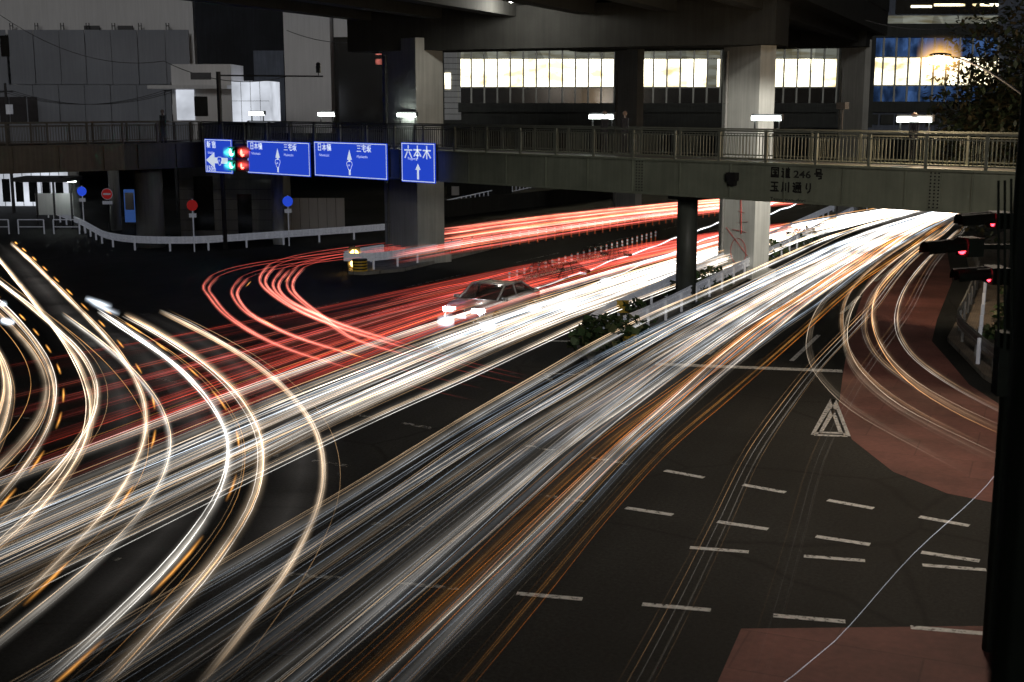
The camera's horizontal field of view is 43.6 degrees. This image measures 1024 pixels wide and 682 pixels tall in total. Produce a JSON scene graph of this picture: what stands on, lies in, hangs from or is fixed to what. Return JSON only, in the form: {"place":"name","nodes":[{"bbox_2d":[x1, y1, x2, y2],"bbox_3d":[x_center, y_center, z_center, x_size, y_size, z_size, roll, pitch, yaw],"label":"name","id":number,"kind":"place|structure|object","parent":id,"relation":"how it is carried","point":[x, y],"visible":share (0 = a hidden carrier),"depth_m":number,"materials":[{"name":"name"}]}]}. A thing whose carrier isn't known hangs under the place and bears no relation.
{"place":"outdoors","nodes":[
{"label":"outdoors","id":0,"kind":"place"},
{"bbox_2d":[0,128,1006,681],"bbox_3d":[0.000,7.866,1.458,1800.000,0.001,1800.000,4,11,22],"label":"asphalt ground","id":1,"kind":"structure","parent":0,"point":[212,534],"depth_m":29.03,"materials":[{"name":"grey asphalt"}]},
{"bbox_2d":[0,176,82,233],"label":"bus shelter","id":2,"kind":"object","parent":1,"relation":"on","point":[53,203],"visible":1,"depth_m":82.93,"materials":[{"name":"metal"}]},
{"bbox_2d":[101,187,112,231],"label":"no entry sign","id":3,"kind":"object","parent":1,"relation":"on","point":[106,193],"visible":0.98,"depth_m":77.08,"materials":[{"name":"metal"}]},
{"bbox_2d":[123,189,135,221],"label":"bus stop info panel","id":4,"kind":"object","parent":1,"relation":"on","point":[129,204],"visible":0.82,"depth_m":82.19,"materials":[{"name":"metal"}]},
{"bbox_2d":[133,169,165,247],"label":"pillar","id":5,"kind":"structure","parent":1,"relation":"on","point":[149,201],"depth_m":71.72,"materials":[{"name":"grey concrete"}]},
{"bbox_2d":[0,140,344,244],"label":"street level walls","id":6,"kind":"structure","parent":1,"relation":"on","point":[254,203],"depth_m":76.68,"materials":[{"name":"concrete"}]},
{"bbox_2d":[0,0,382,142],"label":"building facade","id":7,"kind":"object","parent":1,"relation":"on","point":[137,34],"visible":0.76,"depth_m":100.25,"materials":[{"name":"concrete"}]},
{"bbox_2d":[147,64,280,122],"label":"building","id":8,"kind":"structure","parent":7,"relation":"attached to","point":[194,97],"depth_m":83.95,"materials":[{"name":"metal"}]},
{"bbox_2d":[48,215,384,250],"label":"guardrail","id":9,"kind":"object","parent":1,"relation":"on","point":[205,239],"visible":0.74,"depth_m":72.87,"materials":[{"name":"white metal"}]},
{"bbox_2d":[216,62,322,249],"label":"utility pole","id":10,"kind":"object","parent":1,"relation":"on","point":[222,175],"visible":0.93,"depth_m":70.02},
{"bbox_2d":[380,37,451,262],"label":"expressway pier","id":11,"kind":"structure","parent":1,"relation":"on","point":[415,84],"depth_m":64.47,"materials":[{"name":"concrete"}]},
{"bbox_2d":[348,229,556,274],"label":"median island","id":12,"kind":"structure","parent":1,"relation":"on","point":[362,266],"depth_m":69.51,"materials":[{"name":"concrete"}]},
{"bbox_2d":[349,245,359,267],"bbox_3d":[-7.625,-3.995,61.964,0.520,1.273,0.420,0,10,0],"label":"warning light","id":13,"kind":"object","parent":12,"relation":"on","point":[353,249],"visible":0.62,"depth_m":61.89,"materials":[{"name":"yellow plastic"}]},
{"bbox_2d":[344,244,383,261],"bbox_3d":[-7.408,-4.242,63.726,0.255,0.815,3.481,5,12,27],"label":"median guardrail","id":14,"kind":"object","parent":12,"relation":"on","point":[373,249],"visible":0.48,"depth_m":64.35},
{"bbox_2d":[343,240,460,269],"bbox_3d":[-4.984,-4.299,64.036,1.171,0.815,8.108,9,14,41],"label":"median guardrail","id":15,"kind":"object","parent":12,"relation":"on","point":[396,254],"visible":0.98,"depth_m":62.76,"materials":[{"name":"white metal"}]},
{"bbox_2d":[443,278,539,328],"bbox_3d":[-0.778,-1.476,47.832,2.203,1.460,4.904,4,11,22],"label":"silver sedan","id":16,"kind":"object","parent":1,"relation":"on","point":[491,303],"visible":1,"depth_m":46.88,"materials":[{"name":"white paint"}]},
{"bbox_2d":[0,82,986,363],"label":"poles and signs","id":17,"kind":"object","parent":1,"relation":"on","point":[286,200],"visible":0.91,"depth_m":90.22,"materials":[{"name":"metal"}]},
{"bbox_2d":[9,204,998,681],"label":"road markings","id":18,"kind":"object","parent":1,"relation":"on","point":[913,404],"visible":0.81,"depth_m":30.55,"materials":[{"name":"white paint"}]},
{"bbox_2d":[0,7,1021,263],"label":"pipes and cables","id":19,"kind":"object","parent":1,"relation":"on","point":[388,221],"visible":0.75,"depth_m":66.04,"materials":[{"name":"metal"}]},
{"bbox_2d":[444,182,612,216],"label":"ramp parapet","id":20,"kind":"structure","parent":1,"relation":"on","point":[502,198],"depth_m":101.42,"materials":[{"name":"concrete"}]},
{"bbox_2d":[543,268,589,302],"bbox_3d":[1.642,-2.575,53.761,2.203,1.460,4.865,4,11,22],"label":"queue car","id":21,"kind":"object","parent":1,"relation":"on","point":[555,292],"visible":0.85,"depth_m":54.66,"materials":[{"name":"grey paint"}]},
{"bbox_2d":[451,205,715,283],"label":"delineator posts","id":22,"kind":"object","parent":1,"relation":"on","point":[583,266],"visible":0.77,"depth_m":70.56,"materials":[{"name":"black paint"}]},
{"bbox_2d":[568,252,631,282],"bbox_3d":[4.106,-3.670,59.667,2.200,1.460,4.830,4,11,22],"label":"queue car","id":23,"kind":"object","parent":1,"relation":"on","point":[594,268],"visible":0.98,"depth_m":58.96,"materials":[{"name":"grey paint"}]},
{"bbox_2d":[608,49,645,215],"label":"expressway pier","id":24,"kind":"structure","parent":1,"relation":"on","point":[629,65],"depth_m":92.55,"materials":[{"name":"concrete"}]},
{"bbox_2d":[668,196,707,309],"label":"pillar","id":25,"kind":"structure","parent":1,"relation":"on","point":[687,225],"depth_m":50.22,"materials":[{"name":"grey concrete"}]},
{"bbox_2d":[200,111,1017,213],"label":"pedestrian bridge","id":26,"kind":"structure","parent":25,"relation":"on","point":[943,188],"depth_m":50.19,"materials":[{"name":"paint"}]},
{"bbox_2d":[91,121,201,169],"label":"pedestrian bridge","id":27,"kind":"structure","parent":26,"relation":"attached to","point":[156,153],"depth_m":69.55,"materials":[{"name":"paint"}]},
{"bbox_2d":[0,121,124,173],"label":"pedestrian bridge span","id":28,"kind":"object","parent":27,"relation":"attached to","point":[50,156],"visible":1,"depth_m":66.05,"materials":[{"name":"paint"}]},
{"bbox_2d":[836,102,848,131],"bbox_3d":[12.215,-8.286,47.353,0.350,1.075,0.300,10,14,43],"label":"sign","id":29,"kind":"object","parent":26,"relation":"attached to","point":[842,105],"visible":1,"depth_m":47.22,"materials":[{"name":"metal"}]},
{"bbox_2d":[574,208,900,364],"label":"median island","id":30,"kind":"structure","parent":1,"relation":"on","point":[673,313],"depth_m":56.44,"materials":[{"name":"concrete"}]},
{"bbox_2d":[566,225,819,355],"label":"bushes","id":31,"kind":"object","parent":30,"relation":"on","point":[591,331],"visible":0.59,"depth_m":41.53,"materials":[{"name":"green plant"}]},
{"bbox_2d":[590,206,867,328],"bbox_3d":[14.488,-5.348,69.697,1.790,0.815,60.711,4,11,22],"label":"median guardrail","id":32,"kind":"object","parent":30,"relation":"on","point":[647,312],"visible":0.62,"depth_m":54.77,"materials":[{"name":"white metal"}]},
{"bbox_2d":[711,45,775,279],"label":"expressway pier","id":33,"kind":"structure","parent":1,"relation":"on","point":[751,82],"depth_m":59.36,"materials":[{"name":"concrete"}]},
{"bbox_2d":[185,0,889,53],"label":"elevated highway","id":34,"kind":"structure","parent":33,"relation":"on","point":[381,26],"depth_m":60.15,"materials":[{"name":"concrete"}]},
{"bbox_2d":[829,40,871,218],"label":"expressway pier","id":35,"kind":"structure","parent":1,"relation":"on","point":[856,64],"depth_m":88.73,"materials":[{"name":"concrete"}]},
{"bbox_2d":[919,74,1023,652],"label":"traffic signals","id":36,"kind":"object","parent":1,"relation":"on","point":[998,274],"visible":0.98,"depth_m":17.86,"materials":[{"name":"black metal"}]},
{"bbox_2d":[988,190,1023,681],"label":"pole","id":37,"kind":"object","parent":1,"relation":"on","point":[1006,661],"depth_m":3.10,"materials":[{"name":"black metal"}]},
{"bbox_2d":[443,36,875,127],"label":"station building","id":38,"kind":"structure","parent":0,"point":[573,88],"depth_m":128.31,"materials":[{"name":"white glass"}]},
{"bbox_2d":[868,0,1023,132],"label":"office building","id":39,"kind":"structure","parent":0,"point":[903,67],"depth_m":149.58,"materials":[{"name":"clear glass"}]},
{"bbox_2d":[947,229,1009,382],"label":"sidewalk","id":40,"kind":"structure","parent":0,"point":[965,351],"depth_m":48.10,"materials":[{"name":"concrete"}]},
{"bbox_2d":[915,0,1023,250],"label":"street tree","id":41,"kind":"object","parent":40,"relation":"on","point":[1003,120],"visible":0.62,"depth_m":55.18,"materials":[{"name":"green plant"}]},
{"bbox_2d":[925,53,1020,296],"bbox_3d":[15.836,-5.120,44.441,3.363,9.590,0.551,4,11,18],"label":"sodium street lamp","id":42,"kind":"object","parent":40,"relation":"on","point":[939,58],"visible":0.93,"depth_m":43.75,"materials":[{"name":"metal"}]},
{"bbox_2d":[923,27,1023,165],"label":"street tree","id":43,"kind":"object","parent":40,"relation":"on","point":[1000,65],"visible":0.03,"depth_m":61.76,"materials":[{"name":"green plant"}]},
{"bbox_2d":[956,257,993,370],"bbox_3d":[18.420,-1.843,50.839,2.331,0.815,37.900,3,11,15],"label":"guardrail","id":44,"kind":"object","parent":40,"relation":"on","point":[968,330],"depth_m":42.90,"materials":[{"name":"white metal"}]},
{"bbox_2d":[982,285,1006,339],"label":"sidewalk planting shrubs","id":45,"kind":"object","parent":40,"relation":"on","point":[988,329],"visible":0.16,"depth_m":43.12,"materials":[{"name":"green plant"}]}
]}

